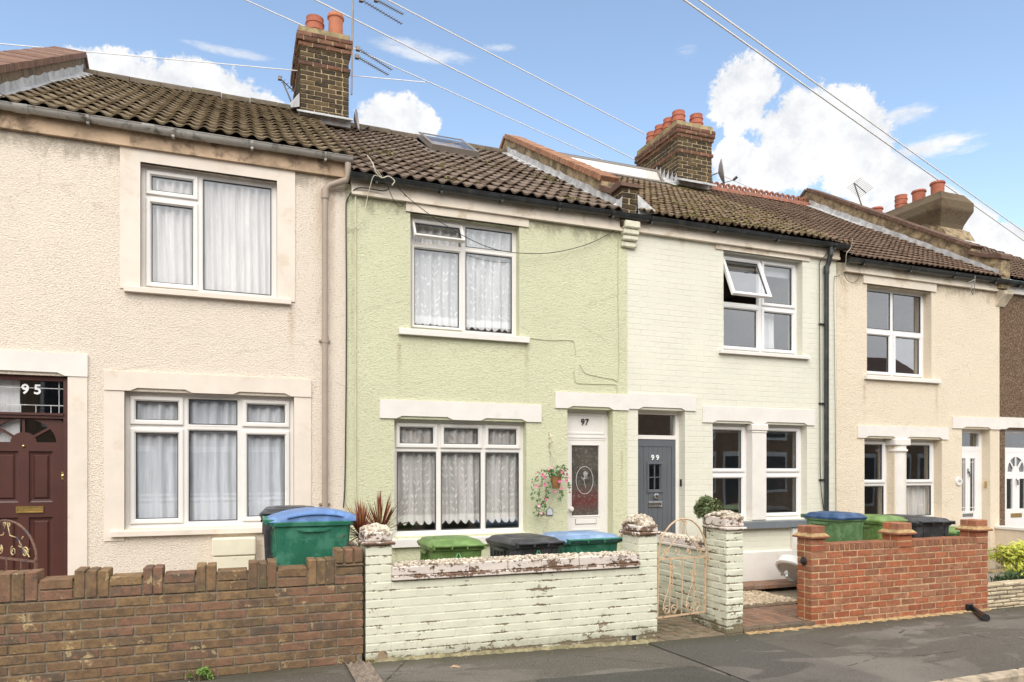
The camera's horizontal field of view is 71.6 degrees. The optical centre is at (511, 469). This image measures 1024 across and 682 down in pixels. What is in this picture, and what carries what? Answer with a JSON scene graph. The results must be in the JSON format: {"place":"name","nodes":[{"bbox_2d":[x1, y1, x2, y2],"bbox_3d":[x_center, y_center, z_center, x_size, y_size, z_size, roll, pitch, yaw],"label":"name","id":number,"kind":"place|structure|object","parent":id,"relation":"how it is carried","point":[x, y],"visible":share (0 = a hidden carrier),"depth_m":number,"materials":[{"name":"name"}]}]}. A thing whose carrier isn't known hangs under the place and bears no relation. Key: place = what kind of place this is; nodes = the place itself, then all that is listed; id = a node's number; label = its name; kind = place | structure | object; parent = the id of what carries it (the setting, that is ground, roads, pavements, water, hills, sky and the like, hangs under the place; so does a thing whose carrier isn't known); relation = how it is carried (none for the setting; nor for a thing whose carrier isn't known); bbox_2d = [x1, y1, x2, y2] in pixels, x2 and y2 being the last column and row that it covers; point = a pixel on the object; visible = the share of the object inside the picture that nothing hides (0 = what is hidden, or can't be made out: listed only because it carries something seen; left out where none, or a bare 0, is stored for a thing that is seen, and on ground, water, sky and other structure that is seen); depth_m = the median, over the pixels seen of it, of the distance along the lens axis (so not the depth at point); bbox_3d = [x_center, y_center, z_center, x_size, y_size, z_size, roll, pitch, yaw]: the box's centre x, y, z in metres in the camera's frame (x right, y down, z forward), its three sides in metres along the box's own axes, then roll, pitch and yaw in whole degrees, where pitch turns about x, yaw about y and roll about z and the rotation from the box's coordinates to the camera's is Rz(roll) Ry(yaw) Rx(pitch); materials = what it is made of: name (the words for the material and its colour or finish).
{"place":"outdoors","nodes":[
{"label":"outdoors","id":0,"kind":"place"},
{"bbox_2d":[245,0,601,159],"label":"overhead cable","id":1,"kind":"object","parent":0,"point":[430,82],"visible":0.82,"depth_m":14.10,"materials":[{"name":"black rubber"}]},
{"bbox_2d":[0,0,1023,279],"label":"sky","id":2,"kind":"structure","parent":0,"point":[944,79],"materials":[{"name":"blue"}]},
{"bbox_2d":[387,0,644,133],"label":"overhead cable","id":3,"kind":"object","parent":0,"point":[509,63],"visible":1,"depth_m":13.89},
{"bbox_2d":[164,606,1023,681],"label":"pavement","id":4,"kind":"structure","parent":0,"point":[928,648],"depth_m":6.46,"materials":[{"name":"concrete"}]},
{"bbox_2d":[187,666,215,680],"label":"weed","id":5,"kind":"object","parent":4,"relation":"on","point":[202,671],"visible":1,"depth_m":5.52,"materials":[{"name":"green plant"}]},
{"bbox_2d":[345,660,382,681],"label":"drain cover","id":6,"kind":"object","parent":4,"relation":"on","point":[362,671],"visible":0.98,"depth_m":5.71,"materials":[{"name":"concrete"}]},
{"bbox_2d":[536,666,745,681],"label":"pavement patch","id":7,"kind":"object","parent":4,"relation":"on","point":[688,674],"visible":1,"depth_m":5.80,"materials":[{"name":"grey asphalt"}]},
{"bbox_2d":[702,510,746,634],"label":"brick pier","id":8,"kind":"structure","parent":4,"relation":"on","point":[724,576],"depth_m":7.47,"materials":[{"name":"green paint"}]},
{"bbox_2d":[650,634,895,681],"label":"pavement patch","id":9,"kind":"object","parent":4,"relation":"on","point":[746,658],"visible":1,"depth_m":6.36,"materials":[{"name":"concrete"}]},
{"bbox_2d":[745,587,930,619],"bbox_3d":[3.687,1.702,9.143,3.520,0.025,2.200,0,0,-21],"label":"drive base","id":10,"kind":"object","parent":4,"relation":"on","point":[790,592],"visible":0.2,"depth_m":9.89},
{"bbox_2d":[619,529,706,626],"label":"brick wall","id":11,"kind":"structure","parent":10,"relation":"on","point":[683,543],"depth_m":8.14,"materials":[{"name":"green paint"}]},
{"bbox_2d":[743,579,797,590],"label":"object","id":12,"kind":"object","parent":10,"relation":"on","point":[765,584],"visible":0.22,"depth_m":9.91,"materials":[{"name":"brown wood"}]},
{"bbox_2d":[743,608,801,625],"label":"drive","id":13,"kind":"structure","parent":10,"relation":"on","point":[755,616],"depth_m":8.04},
{"bbox_2d":[743,620,814,633],"bbox_3d":[2.874,1.725,7.695,0.962,0.104,0.105,0,0,-21],"label":"drive edging","id":14,"kind":"object","parent":10,"relation":"on","point":[773,626],"visible":0.6,"depth_m":7.65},
{"bbox_2d":[760,604,797,617],"bbox_3d":[3.748,1.699,8.585,1.394,0.052,0.639,0,0,-21],"label":"drive return","id":15,"kind":"object","parent":10,"relation":"on","point":[789,610],"visible":0.24,"depth_m":8.50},
{"bbox_2d":[775,554,797,581],"bbox_3d":[4.021,1.450,9.918,0.823,0.561,0.453,0,0,-21],"label":"basin","id":16,"kind":"object","parent":10,"relation":"on","point":[786,565],"visible":0.46,"depth_m":9.86,"materials":[{"name":"white ceramic"}]},
{"bbox_2d":[188,609,1004,681],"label":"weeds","id":17,"kind":"object","parent":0,"point":[574,648],"visible":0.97,"depth_m":6.62,"materials":[{"name":"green plant"}]},
{"bbox_2d":[657,608,725,640],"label":"gate path","id":18,"kind":"structure","parent":0,"point":[675,628],"depth_m":7.58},
{"bbox_2d":[683,0,1023,240],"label":"overhead cable","id":19,"kind":"object","parent":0,"point":[754,49],"visible":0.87,"depth_m":17.00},
{"bbox_2d":[698,0,1023,231],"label":"overhead cable","id":20,"kind":"object","parent":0,"point":[764,46],"visible":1,"depth_m":17.70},
{"bbox_2d":[794,572,1016,603],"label":"garden ground","id":21,"kind":"structure","parent":0,"point":[992,575],"depth_m":11.41,"materials":[{"name":"soil"}]},
{"bbox_2d":[0,546,363,681],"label":"brick wall","id":22,"kind":"structure","parent":21,"relation":"on","point":[153,623],"depth_m":5.54,"materials":[{"name":"brown brick"}]},
{"bbox_2d":[0,519,37,570],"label":"iron gate","id":23,"kind":"structure","parent":22,"relation":"attached to","point":[35,560],"depth_m":5.49,"materials":[{"name":"metal"}]},
{"bbox_2d":[259,505,313,560],"bbox_3d":[-2.193,0.886,7.013,0.546,1.051,0.686,0,0,-16],"label":"wheelie bin","id":24,"kind":"object","parent":21,"relation":"on","point":[267,511],"visible":0.2,"depth_m":6.72,"materials":[{"name":"grey plastic"}]},
{"bbox_2d":[262,507,355,567],"bbox_3d":[-1.840,0.893,6.407,0.770,1.087,0.582,0,0,-21],"label":"wheelie bin","id":25,"kind":"object","parent":21,"relation":"on","point":[299,536],"visible":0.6,"depth_m":6.16,"materials":[{"name":"green plastic"}]},
{"bbox_2d":[349,539,357,546],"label":"brick wall","id":26,"kind":"structure","parent":21,"relation":"on","point":[352,543],"depth_m":6.70,"materials":[{"name":"paint"}]},
{"bbox_2d":[338,489,417,546],"bbox_3d":[-1.295,0.902,6.586,0.714,1.476,0.950,0,0,32],"label":"cordyline","id":27,"kind":"object","parent":21,"relation":"on","point":[360,521],"visible":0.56,"depth_m":6.56,"materials":[{"name":"plant"}]},
{"bbox_2d":[417,535,485,559],"bbox_3d":[-0.614,1.203,7.119,0.567,1.051,0.730,0,0,-19],"label":"wheelie bin","id":28,"kind":"object","parent":21,"relation":"on","point":[447,546],"visible":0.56,"depth_m":6.86,"materials":[{"name":"green plastic"}]},
{"bbox_2d":[356,513,660,661],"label":"brick wall","id":29,"kind":"structure","parent":21,"relation":"on","point":[432,608],"depth_m":6.52,"materials":[{"name":"white brick"}]},
{"bbox_2d":[657,518,708,618],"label":"iron gate","id":30,"kind":"structure","parent":29,"relation":"attached to","point":[683,558],"depth_m":7.41,"materials":[{"name":"metal"}]},
{"bbox_2d":[485,533,564,556],"bbox_3d":[0.128,1.212,7.448,0.598,1.051,0.752,0,0,-27],"label":"wheelie bin","id":31,"kind":"object","parent":21,"relation":"on","point":[504,545],"visible":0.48,"depth_m":7.22,"materials":[{"name":"grey plastic"}]},
{"bbox_2d":[542,530,622,553],"bbox_3d":[0.765,1.227,7.973,0.756,1.051,0.730,0,0,-24],"label":"wheelie bin","id":32,"kind":"object","parent":21,"relation":"on","point":[579,541],"visible":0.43,"depth_m":7.71,"materials":[{"name":"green plastic"}]},
{"bbox_2d":[743,602,795,608],"bbox_3d":[2.813,1.700,8.623,1.516,0.080,0.100,0,0,-21],"label":"gravel edging","id":33,"kind":"object","parent":21,"relation":"on","point":[766,605],"visible":0.24,"depth_m":8.74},
{"bbox_2d":[800,511,866,541],"bbox_3d":[4.130,1.064,9.117,0.525,1.051,0.643,0,0,-24],"label":"wheelie bin","id":34,"kind":"object","parent":21,"relation":"on","point":[840,526],"visible":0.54,"depth_m":8.88,"materials":[{"name":"green plastic"}]},
{"bbox_2d":[746,519,992,634],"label":"brick wall","id":35,"kind":"structure","parent":21,"relation":"on","point":[898,571],"depth_m":8.24,"materials":[{"name":"red brick"}]},
{"bbox_2d":[965,604,989,620],"bbox_3d":[5.510,1.704,8.417,0.151,0.126,0.662,0,0,24],"label":"drain spout","id":36,"kind":"object","parent":35,"relation":"attached to","point":[982,615],"visible":0.98,"depth_m":8.39,"materials":[{"name":"black plastic"}]},
{"bbox_2d":[862,514,907,539],"bbox_3d":[4.821,1.124,9.438,0.504,1.051,0.665,0,0,-21],"label":"wheelie bin","id":37,"kind":"object","parent":21,"relation":"on","point":[872,524],"visible":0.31,"depth_m":9.20,"materials":[{"name":"green plastic"}]},
{"bbox_2d":[883,514,910,515],"bbox_3d":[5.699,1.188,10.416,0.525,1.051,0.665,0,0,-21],"label":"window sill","id":38,"kind":"structure","parent":21,"relation":"on","point":[897,514],"depth_m":10.51,"materials":[{"name":"plastic"}]},
{"bbox_2d":[901,515,955,537],"bbox_3d":[5.481,1.154,9.549,0.567,1.051,0.665,0,0,-11],"label":"wheelie bin","id":39,"kind":"object","parent":21,"relation":"on","point":[925,526],"visible":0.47,"depth_m":9.29,"materials":[{"name":"grey plastic"}]},
{"bbox_2d":[948,526,959,535],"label":"wheelie bin","id":40,"kind":"object","parent":21,"relation":"on","point":[953,531],"visible":0.11,"depth_m":10.03,"materials":[{"name":"green plastic"}]},
{"bbox_2d":[988,579,1023,608],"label":"stone wall","id":41,"kind":"structure","parent":21,"relation":"on","point":[1005,593],"depth_m":8.99,"materials":[{"name":"beige stone"}]},
{"bbox_2d":[988,539,1023,574],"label":"golden shrub","id":42,"kind":"object","parent":21,"relation":"on","point":[1012,554],"visible":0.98,"depth_m":9.61,"materials":[{"name":"yellow plant"}]},
{"bbox_2d":[990,569,1023,581],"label":"ground shrub","id":43,"kind":"object","parent":21,"relation":"on","point":[1011,573],"visible":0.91,"depth_m":9.41,"materials":[{"name":"green plant"}]},
{"bbox_2d":[994,525,1023,570],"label":"rendered wall","id":44,"kind":"structure","parent":21,"relation":"on","point":[1005,534],"depth_m":11.89,"materials":[{"name":"white paint"}]},
{"label":"gravel bed","id":45,"kind":"structure","parent":21,"relation":"on","visible":0},
{"bbox_2d":[743,590,796,605],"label":"gravel","id":46,"kind":"structure","parent":45,"relation":"on","point":[753,597],"depth_m":9.08,"materials":[{"name":"beige gravel"}]},
{"bbox_2d":[693,494,723,537],"bbox_3d":[2.507,0.975,9.076,0.394,1.331,0.373,0,0,14],"label":"bay shrub","id":47,"kind":"object","parent":46,"relation":"on","point":[704,505],"visible":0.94,"depth_m":9.00,"materials":[{"name":"green plant"}]},
{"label":"road","id":48,"kind":"structure","parent":0,"visible":0},
{"bbox_2d":[931,668,1023,681],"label":"kerb","id":49,"kind":"structure","parent":48,"relation":"on","point":[1014,675],"depth_m":5.93,"materials":[{"name":"concrete"}]},
{"label":"ground","id":50,"kind":"structure","parent":0,"visible":0},
{"bbox_2d":[0,11,353,576],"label":"terraced house","id":51,"kind":"structure","parent":50,"relation":"on","point":[172,327],"depth_m":7.61,"materials":[{"name":"beige paint"}]},
{"bbox_2d":[0,374,67,576],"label":"door","id":52,"kind":"structure","parent":51,"relation":"in","point":[33,474],"depth_m":7.15,"materials":[{"name":"brown wood"}]},
{"bbox_2d":[110,392,292,536],"bbox_3d":[-3.222,-0.075,7.725,1.988,1.526,0.254,0,0,-21],"label":"window","id":53,"kind":"structure","parent":51,"relation":"in","point":[193,460],"depth_m":7.76,"materials":[{"name":"white plastic"}]},
{"bbox_2d":[124,166,290,304],"bbox_3d":[-3.267,-2.550,7.711,1.649,1.417,0.260,0,0,-21],"label":"window","id":54,"kind":"structure","parent":51,"relation":"in","point":[204,235],"depth_m":7.76,"materials":[{"name":"white plastic"}]},
{"bbox_2d":[0,43,424,82],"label":"overhead cable","id":55,"kind":"object","parent":51,"relation":"attached to","point":[207,62],"visible":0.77,"depth_m":11.48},
{"bbox_2d":[212,536,255,570],"bbox_3d":[-2.995,1.039,7.655,0.436,0.620,0.160,0,0,-21],"label":"meter box","id":56,"kind":"object","parent":51,"relation":"attached to","point":[231,552],"visible":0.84,"depth_m":7.58,"materials":[{"name":"beige plastic"}]},
{"bbox_2d":[278,75,293,101],"bbox_3d":[-3.886,-6.543,12.384,0.408,0.517,0.179,0,0,-43],"label":"tv aerial","id":57,"kind":"object","parent":51,"relation":"attached to","point":[280,78],"visible":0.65,"depth_m":12.31,"materials":[{"name":"metal"}]},
{"bbox_2d":[351,0,402,94],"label":"tv aerial","id":58,"kind":"object","parent":51,"relation":"attached to","point":[357,57],"visible":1,"depth_m":11.50,"materials":[{"name":"metal"}]},
{"bbox_2d":[315,0,633,159],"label":"overhead cable","id":59,"kind":"object","parent":58,"relation":"attached to","point":[475,80],"visible":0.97,"depth_m":13.48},
{"bbox_2d":[327,122,658,561],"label":"terraced house","id":60,"kind":"structure","parent":50,"relation":"on","point":[471,393],"depth_m":8.93,"materials":[{"name":"green paint"}]},
{"bbox_2d":[355,195,355,508],"bbox_3d":[-1.619,-1.341,8.240,0.408,3.832,0.017,0,0,-21],"label":"cable","id":61,"kind":"object","parent":60,"relation":"attached to","point":[355,349],"visible":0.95,"depth_m":8.16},
{"bbox_2d":[351,109,368,130],"bbox_3d":[-2.579,-5.789,11.851,0.327,0.441,0.274,0,0,36],"label":"satellite dish","id":62,"kind":"object","parent":60,"relation":"attached to","point":[356,120],"visible":0.81,"depth_m":11.84,"materials":[{"name":"metal"}]},
{"bbox_2d":[347,166,381,228],"bbox_3d":[-1.693,-3.098,8.101,0.406,0.679,0.115,0,0,13],"label":"cable","id":63,"kind":"object","parent":60,"relation":"attached to","point":[367,197],"visible":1,"depth_m":8.13,"materials":[{"name":"beige plastic"}]},
{"bbox_2d":[343,187,389,507],"bbox_3d":[-1.670,-1.404,8.169,0.534,3.679,0.078,0,0,-4],"label":"cable","id":64,"kind":"object","parent":60,"relation":"attached to","point":[346,328],"visible":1,"depth_m":8.13,"materials":[{"name":"black plastic"}]},
{"bbox_2d":[367,155,394,185],"bbox_3d":[-1.494,-3.418,8.094,0.320,0.319,0.041,0,0,-15],"label":"cable","id":65,"kind":"object","parent":60,"relation":"attached to","point":[377,173],"visible":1,"depth_m":8.08,"materials":[{"name":"beige plastic"}]},
{"bbox_2d":[392,419,524,547],"bbox_3d":[-0.634,0.144,8.727,1.745,1.535,0.283,0,0,-21],"label":"window","id":66,"kind":"structure","parent":60,"relation":"in","point":[456,471],"depth_m":8.80,"materials":[{"name":"white plastic"}]},
{"bbox_2d":[398,215,529,342],"bbox_3d":[-0.600,-2.336,8.742,1.652,1.482,0.287,0,0,-21],"label":"window","id":67,"kind":"structure","parent":60,"relation":"in","point":[458,282],"depth_m":8.79,"materials":[{"name":"white plastic"}]},
{"bbox_2d":[392,179,614,253],"bbox_3d":[-0.014,-3.014,8.794,3.044,0.664,0.080,0,0,-25],"label":"cable","id":68,"kind":"object","parent":60,"relation":"attached to","point":[493,248],"visible":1,"depth_m":8.69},
{"bbox_2d":[546,506,552,515],"bbox_3d":[0.480,0.527,9.063,0.090,0.118,0.017,0,0,-21],"label":"wall plaque","id":69,"kind":"object","parent":60,"relation":"attached to","point":[549,512],"depth_m":9.05,"materials":[{"name":"stone"}]},
{"bbox_2d":[548,432,556,446],"bbox_3d":[0.516,-0.386,8.982,0.019,0.200,0.195,0,0,-30],"label":"wall bracket","id":70,"kind":"object","parent":60,"relation":"attached to","point":[549,435],"depth_m":9.06,"materials":[{"name":"white metal"}]},
{"bbox_2d":[530,452,570,516],"bbox_3d":[0.480,0.177,8.900,0.573,0.830,0.201,0,0,-21],"label":"hanging basket","id":71,"kind":"object","parent":70,"relation":"hanging from","point":[555,481],"visible":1,"depth_m":8.87,"materials":[{"name":"plant"}]},
{"bbox_2d":[567,409,607,532],"bbox_3d":[0.975,0.364,9.411,0.667,2.312,0.135,0,0,-21],"label":"door","id":72,"kind":"structure","parent":60,"relation":"in","point":[587,430],"depth_m":9.44,"materials":[{"name":"white plastic"}]},
{"bbox_2d":[580,319,618,381],"bbox_3d":[1.151,-2.186,9.321,0.579,2.042,0.007,0,0,-21],"label":"cable","id":73,"kind":"object","parent":60,"relation":"attached to","point":[618,355],"visible":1,"depth_m":9.42,"materials":[{"name":"white plastic"}]},
{"bbox_2d":[559,109,851,581],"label":"terraced house","id":74,"kind":"structure","parent":50,"relation":"on","point":[732,402],"depth_m":10.29,"materials":[{"name":"paint"}]},
{"bbox_2d":[638,410,678,533],"bbox_3d":[1.990,0.337,9.828,0.748,2.305,0.118,0,0,-21],"label":"door","id":75,"kind":"structure","parent":74,"relation":"in","point":[661,504],"depth_m":9.87,"materials":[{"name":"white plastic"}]},
{"bbox_2d":[712,423,745,519],"bbox_3d":[3.076,0.033,10.275,0.685,1.393,0.157,0,0,-21],"label":"window","id":76,"kind":"structure","parent":74,"relation":"in","point":[739,473],"depth_m":10.30,"materials":[{"name":"white plastic"}]},
{"bbox_2d":[718,253,810,359],"bbox_3d":[3.645,-2.377,10.376,1.615,1.465,0.459,0,0,-21],"label":"window","id":77,"kind":"structure","parent":74,"relation":"in","point":[764,312],"depth_m":10.44,"materials":[{"name":"white plastic"}]},
{"bbox_2d":[766,425,800,518],"bbox_3d":[3.981,0.033,10.625,0.770,1.393,0.157,0,0,-21],"label":"window","id":78,"kind":"structure","parent":74,"relation":"in","point":[771,473],"depth_m":10.65,"materials":[{"name":"white plastic"}]},
{"bbox_2d":[819,251,828,508],"bbox_3d":[4.689,-1.339,10.642,0.078,3.884,0.156,0,0,-61],"label":"drainpipe","id":79,"kind":"object","parent":74,"relation":"attached to","point":[819,364],"visible":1,"depth_m":10.64,"materials":[{"name":"black plastic"}]},
{"bbox_2d":[834,275,838,481],"bbox_3d":[4.947,-1.114,10.776,0.166,3.744,0.008,0,0,-21],"label":"cable","id":80,"kind":"object","parent":74,"relation":"attached to","point":[835,424],"visible":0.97,"depth_m":10.75,"materials":[{"name":"grey plastic"}]},
{"bbox_2d":[664,182,1012,572],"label":"terraced house","id":81,"kind":"structure","parent":50,"relation":"on","point":[918,423],"depth_m":11.71,"materials":[{"name":"white paint"}]},
{"bbox_2d":[712,159,737,186],"bbox_3d":[4.295,-6.019,14.372,0.398,0.536,0.396,0,0,-26],"label":"satellite dish","id":82,"kind":"object","parent":81,"relation":"attached to","point":[721,172],"visible":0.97,"depth_m":14.28,"materials":[{"name":"metal"}]},
{"bbox_2d":[839,239,852,300],"bbox_3d":[5.021,-3.000,10.698,0.106,0.920,0.187,0,0,-21],"label":"cable","id":83,"kind":"object","parent":81,"relation":"attached to","point":[841,271],"visible":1,"depth_m":10.77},
{"bbox_2d":[864,438,885,514],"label":"window","id":84,"kind":"structure","parent":81,"relation":"in","point":[881,482],"depth_m":11.32,"materials":[{"name":"white plastic"}]},
{"bbox_2d":[864,287,941,383],"bbox_3d":[6.174,-2.146,11.353,1.611,1.485,0.268,0,0,-21],"label":"window","id":85,"kind":"structure","parent":81,"relation":"in","point":[891,374],"depth_m":11.40,"materials":[{"name":"white plastic"}]},
{"bbox_2d":[906,439,933,516],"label":"window","id":86,"kind":"structure","parent":81,"relation":"in","point":[916,489],"depth_m":11.72,"materials":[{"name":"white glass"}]},
{"bbox_2d":[967,276,975,294],"bbox_3d":[7.517,-3.013,11.611,0.137,0.328,0.061,0,0,-21],"label":"hook","id":87,"kind":"object","parent":81,"relation":"hanging from","point":[972,284],"visible":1,"depth_m":11.60,"materials":[{"name":"metal"}]},
{"bbox_2d":[962,429,981,518],"bbox_3d":[7.720,0.489,12.037,0.679,2.343,0.106,0,0,-21],"label":"door","id":88,"kind":"structure","parent":81,"relation":"in","point":[974,453],"depth_m":12.09,"materials":[{"name":"white plastic"}]},
{"bbox_2d":[872,180,1023,526],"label":"terraced house","id":89,"kind":"structure","parent":50,"relation":"on","point":[939,209],"depth_m":12.38,"materials":[{"name":"brown paint"}]},
{"bbox_2d":[847,175,871,204],"bbox_3d":[8.291,-6.348,16.924,0.770,1.417,0.111,0,0,-21],"label":"tv aerial","id":90,"kind":"object","parent":89,"relation":"attached to","point":[856,188],"visible":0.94,"depth_m":16.90,"materials":[{"name":"metal"}]},
{"bbox_2d":[1005,430,1023,526],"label":"door","id":91,"kind":"structure","parent":89,"relation":"in","point":[1014,516],"depth_m":12.39,"materials":[{"name":"white plastic"}]}
]}

